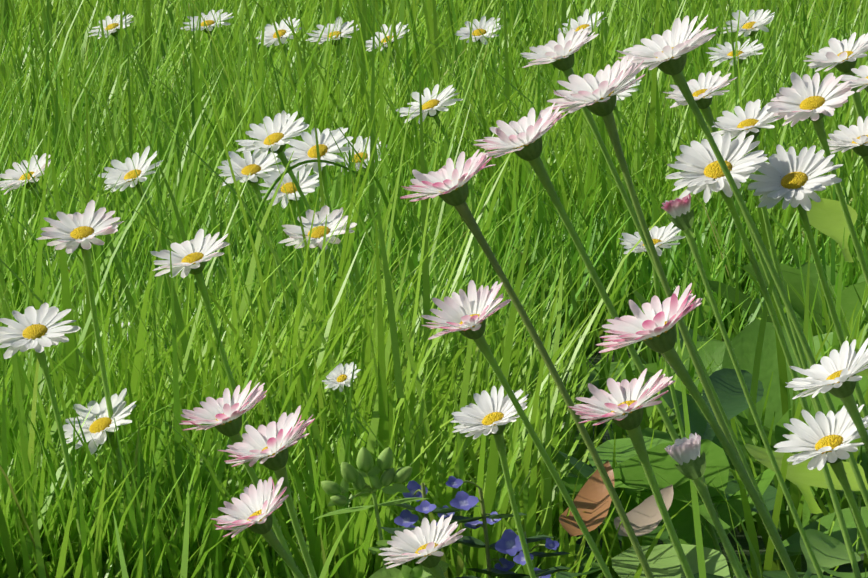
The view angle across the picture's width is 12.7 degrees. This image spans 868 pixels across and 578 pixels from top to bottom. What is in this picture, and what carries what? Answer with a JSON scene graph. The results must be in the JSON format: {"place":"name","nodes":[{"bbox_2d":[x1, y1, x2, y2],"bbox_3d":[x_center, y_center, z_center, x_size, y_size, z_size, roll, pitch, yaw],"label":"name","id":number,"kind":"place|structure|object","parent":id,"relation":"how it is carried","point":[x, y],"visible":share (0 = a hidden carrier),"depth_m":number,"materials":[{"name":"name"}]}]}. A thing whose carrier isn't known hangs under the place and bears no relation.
{"place":"outdoors","nodes":[
{"label":"outdoors","id":0,"kind":"place"},
{"bbox_2d":[551,341,867,577],"bbox_3d":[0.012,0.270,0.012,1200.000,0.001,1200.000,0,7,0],"label":"ground","id":1,"kind":"structure","parent":0,"point":[742,540],"depth_m":1.48,"materials":[{"name":"soil"}]},
{"bbox_2d":[150,228,259,465],"bbox_3d":[-0.066,0.050,1.315,0.059,0.140,0.028,0,7,0],"label":"daisy","id":2,"kind":"object","parent":1,"relation":"on","point":[192,256],"visible":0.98,"depth_m":1.31,"materials":[{"name":"white plant"}]},
{"bbox_2d":[179,381,296,577],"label":"daisy","id":3,"kind":"object","parent":1,"relation":"on","point":[223,415],"visible":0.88,"depth_m":0.97,"materials":[{"name":"white plant"}]},
{"bbox_2d":[210,477,304,577],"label":"daisy","id":4,"kind":"object","parent":1,"relation":"on","point":[253,508],"visible":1,"depth_m":0.84,"materials":[{"name":"white plant"}]},
{"bbox_2d":[218,405,316,577],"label":"daisy","id":5,"kind":"object","parent":1,"relation":"on","point":[269,444],"visible":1,"depth_m":0.91,"materials":[{"name":"white plant"}]},
{"bbox_2d":[256,16,301,103],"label":"daisy","id":6,"kind":"object","parent":1,"relation":"on","point":[270,37],"visible":0.6,"depth_m":3.07,"materials":[{"name":"white plant"}]},
{"bbox_2d":[18,537,632,577],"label":"lawn grass","id":7,"kind":"structure","parent":1,"relation":"on","point":[519,570],"depth_m":1.22,"materials":[{"name":"green plant"}]},
{"bbox_2d":[30,159,865,577],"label":"grass loose blades","id":8,"kind":"object","parent":7,"relation":"on","point":[400,395],"visible":0.79,"depth_m":1.20,"materials":[{"name":"green plant"}]},
{"bbox_2d":[376,476,569,577],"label":"speedwell plant","id":9,"kind":"object","parent":7,"relation":"on","point":[509,542],"visible":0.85,"depth_m":1.10,"materials":[{"name":"blue plant"}]},
{"bbox_2d":[314,447,427,566],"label":"succulent plant","id":10,"kind":"object","parent":1,"relation":"on","point":[350,473],"visible":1,"depth_m":0.95,"materials":[{"name":"green plant"}]},
{"bbox_2d":[366,22,409,81],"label":"daisy","id":11,"kind":"object","parent":1,"relation":"on","point":[401,33],"visible":0.31,"depth_m":2.98,"materials":[{"name":"white plant"}]},
{"bbox_2d":[378,513,465,577],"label":"daisy","id":12,"kind":"object","parent":1,"relation":"on","point":[424,543],"visible":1,"depth_m":0.93,"materials":[{"name":"white plant"}]},
{"bbox_2d":[369,560,449,577],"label":"leaf","id":13,"kind":"object","parent":12,"relation":"attached to","point":[418,571],"visible":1,"depth_m":0.94,"materials":[{"name":"green plant"}]},
{"bbox_2d":[0,0,867,577],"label":"lawn grass","id":14,"kind":"structure","parent":1,"relation":"on","point":[166,366],"depth_m":1.37,"materials":[{"name":"green plant"}]},
{"bbox_2d":[0,153,73,262],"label":"daisy","id":15,"kind":"object","parent":14,"relation":"on","point":[15,178],"visible":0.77,"depth_m":1.87,"materials":[{"name":"white plant"}]},
{"bbox_2d":[0,303,80,538],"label":"daisy","id":16,"kind":"object","parent":14,"relation":"on","point":[32,328],"visible":0.98,"depth_m":1.26,"materials":[{"name":"white plant"}]},
{"bbox_2d":[37,200,127,506],"bbox_3d":[-0.109,0.048,1.284,0.043,0.153,0.032,0,7,0],"label":"daisy","id":17,"kind":"object","parent":14,"relation":"on","point":[74,231],"visible":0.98,"depth_m":1.28,"materials":[{"name":"white plant"}]},
{"bbox_2d":[60,388,140,498],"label":"daisy","id":18,"kind":"object","parent":14,"relation":"on","point":[101,427],"visible":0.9,"depth_m":1.30,"materials":[{"name":"white plant"}]},
{"bbox_2d":[98,146,194,295],"bbox_3d":[-0.118,0.000,1.781,0.072,0.131,0.029,0,7,0],"label":"daisy","id":19,"kind":"object","parent":14,"relation":"on","point":[126,171],"visible":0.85,"depth_m":1.78,"materials":[{"name":"white plant"}]},
{"bbox_2d":[217,147,286,303],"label":"daisy","id":20,"kind":"object","parent":14,"relation":"on","point":[255,169],"visible":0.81,"depth_m":1.73,"materials":[{"name":"white plant"}]},
{"bbox_2d":[259,166,319,287],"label":"daisy","id":21,"kind":"object","parent":14,"relation":"on","point":[309,184],"visible":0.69,"depth_m":1.78,"materials":[{"name":"white plant"}]},
{"bbox_2d":[236,110,355,306],"bbox_3d":[-0.046,0.000,1.686,0.080,0.154,0.034,0,7,0],"label":"daisy","id":22,"kind":"object","parent":14,"relation":"on","point":[282,127],"visible":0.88,"depth_m":1.68,"materials":[{"name":"white plant"}]},
{"bbox_2d":[279,205,356,329],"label":"daisy","id":23,"kind":"object","parent":14,"relation":"on","point":[294,232],"visible":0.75,"depth_m":1.53,"materials":[{"name":"white plant"}]},
{"bbox_2d":[284,127,355,297],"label":"daisy","id":24,"kind":"object","parent":14,"relation":"on","point":[305,150],"visible":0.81,"depth_m":1.73,"materials":[{"name":"white plant"}]},
{"bbox_2d":[322,362,361,444],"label":"daisy","id":25,"kind":"object","parent":14,"relation":"on","point":[338,375],"visible":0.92,"depth_m":1.33,"materials":[{"name":"white plant"}]},
{"bbox_2d":[0,0,867,364],"bbox_3d":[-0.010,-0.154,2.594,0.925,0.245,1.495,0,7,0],"label":"lawn grass","id":26,"kind":"structure","parent":1,"relation":"on","point":[124,108],"depth_m":2.31,"materials":[{"name":"green plant"}]},
{"bbox_2d":[89,12,133,73],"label":"daisy","id":27,"kind":"object","parent":26,"relation":"on","point":[113,31],"visible":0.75,"depth_m":3.16,"materials":[{"name":"white plant"}]},
{"bbox_2d":[181,9,233,100],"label":"daisy","id":28,"kind":"object","parent":26,"relation":"on","point":[210,19],"visible":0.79,"depth_m":2.97,"materials":[{"name":"white plant"}]},
{"bbox_2d":[305,17,358,118],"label":"daisy","id":29,"kind":"object","parent":26,"relation":"on","point":[345,30],"visible":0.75,"depth_m":2.88,"materials":[{"name":"white plant"}]},
{"bbox_2d":[333,136,386,174],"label":"daisy","id":30,"kind":"object","parent":26,"relation":"on","point":[357,145],"visible":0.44,"depth_m":2.38,"materials":[{"name":"white plant"}]},
{"bbox_2d":[396,84,478,209],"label":"daisy","id":31,"kind":"object","parent":26,"relation":"on","point":[432,107],"visible":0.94,"depth_m":2.28,"materials":[{"name":"white plant"}]},
{"bbox_2d":[455,16,502,93],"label":"daisy","id":32,"kind":"object","parent":26,"relation":"on","point":[464,32],"visible":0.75,"depth_m":3.08,"materials":[{"name":"white plant"}]},
{"bbox_2d":[558,9,621,119],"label":"daisy","id":33,"kind":"object","parent":26,"relation":"on","point":[584,22],"visible":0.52,"depth_m":2.88,"materials":[{"name":"white plant"}]},
{"bbox_2d":[595,76,640,160],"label":"daisy","id":34,"kind":"object","parent":26,"relation":"on","point":[622,95],"visible":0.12,"depth_m":2.38,"materials":[{"name":"white plant"}]},
{"bbox_2d":[706,39,764,105],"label":"daisy","id":35,"kind":"object","parent":26,"relation":"on","point":[726,53],"visible":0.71,"depth_m":2.57,"materials":[{"name":"white plant"}]},
{"bbox_2d":[723,9,776,135],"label":"daisy","id":36,"kind":"object","parent":26,"relation":"on","point":[754,23],"visible":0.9,"depth_m":2.77,"materials":[{"name":"white plant"}]},
{"bbox_2d":[450,385,535,577],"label":"daisy","id":37,"kind":"object","parent":1,"relation":"on","point":[487,415],"visible":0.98,"depth_m":0.97,"materials":[{"name":"white plant"}]},
{"bbox_2d":[421,280,612,577],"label":"daisy","id":38,"kind":"object","parent":1,"relation":"on","point":[462,313],"visible":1,"depth_m":0.93,"materials":[{"name":"white plant"}]},
{"bbox_2d":[401,149,653,577],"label":"daisy","id":39,"kind":"object","parent":1,"relation":"on","point":[447,183],"visible":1,"depth_m":0.98,"materials":[{"name":"green plant"}]},
{"bbox_2d":[470,514,609,577],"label":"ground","id":40,"kind":"structure","parent":1,"relation":"on","point":[596,574],"depth_m":1.36,"materials":[{"name":"green plant"}]},
{"bbox_2d":[473,102,746,577],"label":"daisy","id":41,"kind":"object","parent":1,"relation":"on","point":[521,138],"visible":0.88,"depth_m":1.01,"materials":[{"name":"green plant"}]},
{"bbox_2d":[568,368,695,577],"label":"daisy","id":42,"kind":"object","parent":1,"relation":"on","point":[622,405],"visible":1,"depth_m":0.82,"materials":[{"name":"white plant"}]},
{"bbox_2d":[567,341,725,457],"bbox_3d":[0.084,0.051,1.631,0.118,0.054,0.134,0,7,0],"label":"leaf","id":43,"kind":"object","parent":1,"relation":"on","point":[715,350],"visible":0.1,"depth_m":1.65,"materials":[{"name":"green plant"}]},
{"bbox_2d":[520,28,787,553],"bbox_3d":[0.080,0.024,1.231,0.108,0.212,0.025,2,7,13],"label":"daisy","id":44,"kind":"object","parent":1,"relation":"on","point":[559,55],"visible":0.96,"depth_m":1.24,"materials":[{"name":"green plant"}]},
{"bbox_2d":[547,55,789,577],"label":"daisy","id":45,"kind":"object","parent":1,"relation":"on","point":[594,95],"visible":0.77,"depth_m":1.08,"materials":[{"name":"white plant"}]},
{"bbox_2d":[619,222,721,552],"bbox_3d":[0.086,0.048,1.336,0.046,0.141,0.026,0,7,0],"label":"daisy","id":46,"kind":"object","parent":1,"relation":"on","point":[660,236],"visible":0.65,"depth_m":1.33,"materials":[{"name":"white plant"}]},
{"bbox_2d":[524,427,867,576],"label":"leaves","id":47,"kind":"object","parent":1,"relation":"on","point":[630,472],"visible":0.29,"depth_m":1.34,"materials":[{"name":"green plant"}]},
{"bbox_2d":[596,283,798,577],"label":"daisy","id":48,"kind":"object","parent":1,"relation":"on","point":[653,327],"visible":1,"depth_m":0.81,"materials":[{"name":"pink plant"}]},
{"bbox_2d":[664,432,742,577],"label":"daisy bud","id":49,"kind":"object","parent":1,"relation":"on","point":[684,452],"visible":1,"depth_m":0.91,"materials":[{"name":"green plant"}]},
{"bbox_2d":[555,480,867,577],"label":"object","id":50,"kind":"object","parent":1,"relation":"on","point":[768,495],"visible":0.4,"depth_m":1.31,"materials":[{"name":"green plant"}]},
{"bbox_2d":[569,198,867,577],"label":"broad leaves","id":51,"kind":"object","parent":1,"relation":"on","point":[826,217],"visible":0.5,"depth_m":1.28,"materials":[{"name":"green plant"}]},
{"bbox_2d":[632,290,832,427],"bbox_3d":[0.133,0.035,1.718,0.099,0.066,0.124,0,7,0],"label":"leaf","id":52,"kind":"object","parent":1,"relation":"on","point":[651,368],"visible":0.06,"depth_m":1.73,"materials":[{"name":"green plant"}]},
{"bbox_2d":[616,15,867,509],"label":"daisy","id":53,"kind":"object","parent":1,"relation":"on","point":[666,51],"visible":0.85,"depth_m":1.12,"materials":[{"name":"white plant"}]},
{"bbox_2d":[661,194,823,577],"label":"daisy bud","id":54,"kind":"object","parent":1,"relation":"on","point":[679,212],"visible":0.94,"depth_m":1.16,"materials":[{"name":"green plant"}]},
{"bbox_2d":[665,131,861,577],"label":"daisy","id":55,"kind":"object","parent":1,"relation":"on","point":[697,163],"visible":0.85,"depth_m":1.14,"materials":[{"name":"white plant"}]},
{"bbox_2d":[660,319,867,530],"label":"leaves","id":56,"kind":"object","parent":1,"relation":"on","point":[744,343],"visible":0.17,"depth_m":1.51,"materials":[{"name":"green plant"}]},
{"bbox_2d":[664,71,867,557],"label":"daisy","id":57,"kind":"object","parent":1,"relation":"on","point":[703,89],"visible":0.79,"depth_m":1.30,"materials":[{"name":"green plant"}]},
{"bbox_2d":[701,262,867,340],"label":"broad leaves","id":58,"kind":"object","parent":1,"relation":"on","point":[792,277],"visible":0.23,"depth_m":1.91,"materials":[{"name":"green plant"}]},
{"bbox_2d":[711,99,867,532],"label":"daisy","id":59,"kind":"object","parent":1,"relation":"on","point":[752,119],"visible":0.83,"depth_m":1.26,"materials":[{"name":"white plant"}]},
{"bbox_2d":[728,415,865,506],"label":"leaf","id":60,"kind":"object","parent":1,"relation":"on","point":[744,421],"visible":0.1,"depth_m":1.49,"materials":[{"name":"green plant"}]},
{"bbox_2d":[747,144,867,429],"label":"daisy","id":61,"kind":"object","parent":1,"relation":"on","point":[789,175],"visible":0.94,"depth_m":1.14,"materials":[{"name":"white plant"}]},
{"bbox_2d":[766,72,867,285],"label":"daisy","id":62,"kind":"object","parent":1,"relation":"on","point":[808,98],"visible":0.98,"depth_m":1.16,"materials":[{"name":"white plant"}]},
{"bbox_2d":[774,404,867,554],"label":"daisy","id":63,"kind":"object","parent":1,"relation":"on","point":[823,439],"visible":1,"depth_m":0.91,"materials":[{"name":"white plant"}]},
{"bbox_2d":[785,338,867,452],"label":"daisy","id":64,"kind":"object","parent":1,"relation":"on","point":[834,373],"visible":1,"depth_m":0.90,"materials":[{"name":"white plant"}]},
{"bbox_2d":[803,32,867,122],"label":"daisy","id":65,"kind":"object","parent":1,"relation":"on","point":[843,55],"visible":0.98,"depth_m":1.24,"materials":[{"name":"white plant"}]},
{"bbox_2d":[822,116,867,167],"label":"daisy","id":66,"kind":"object","parent":1,"relation":"on","point":[854,138],"visible":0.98,"depth_m":1.18,"materials":[{"name":"white plant"}]},
{"bbox_2d":[836,65,867,91],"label":"daisy","id":67,"kind":"object","parent":1,"relation":"on","point":[861,71],"visible":0.83,"depth_m":1.20,"materials":[{"name":"white plant"}]}
]}

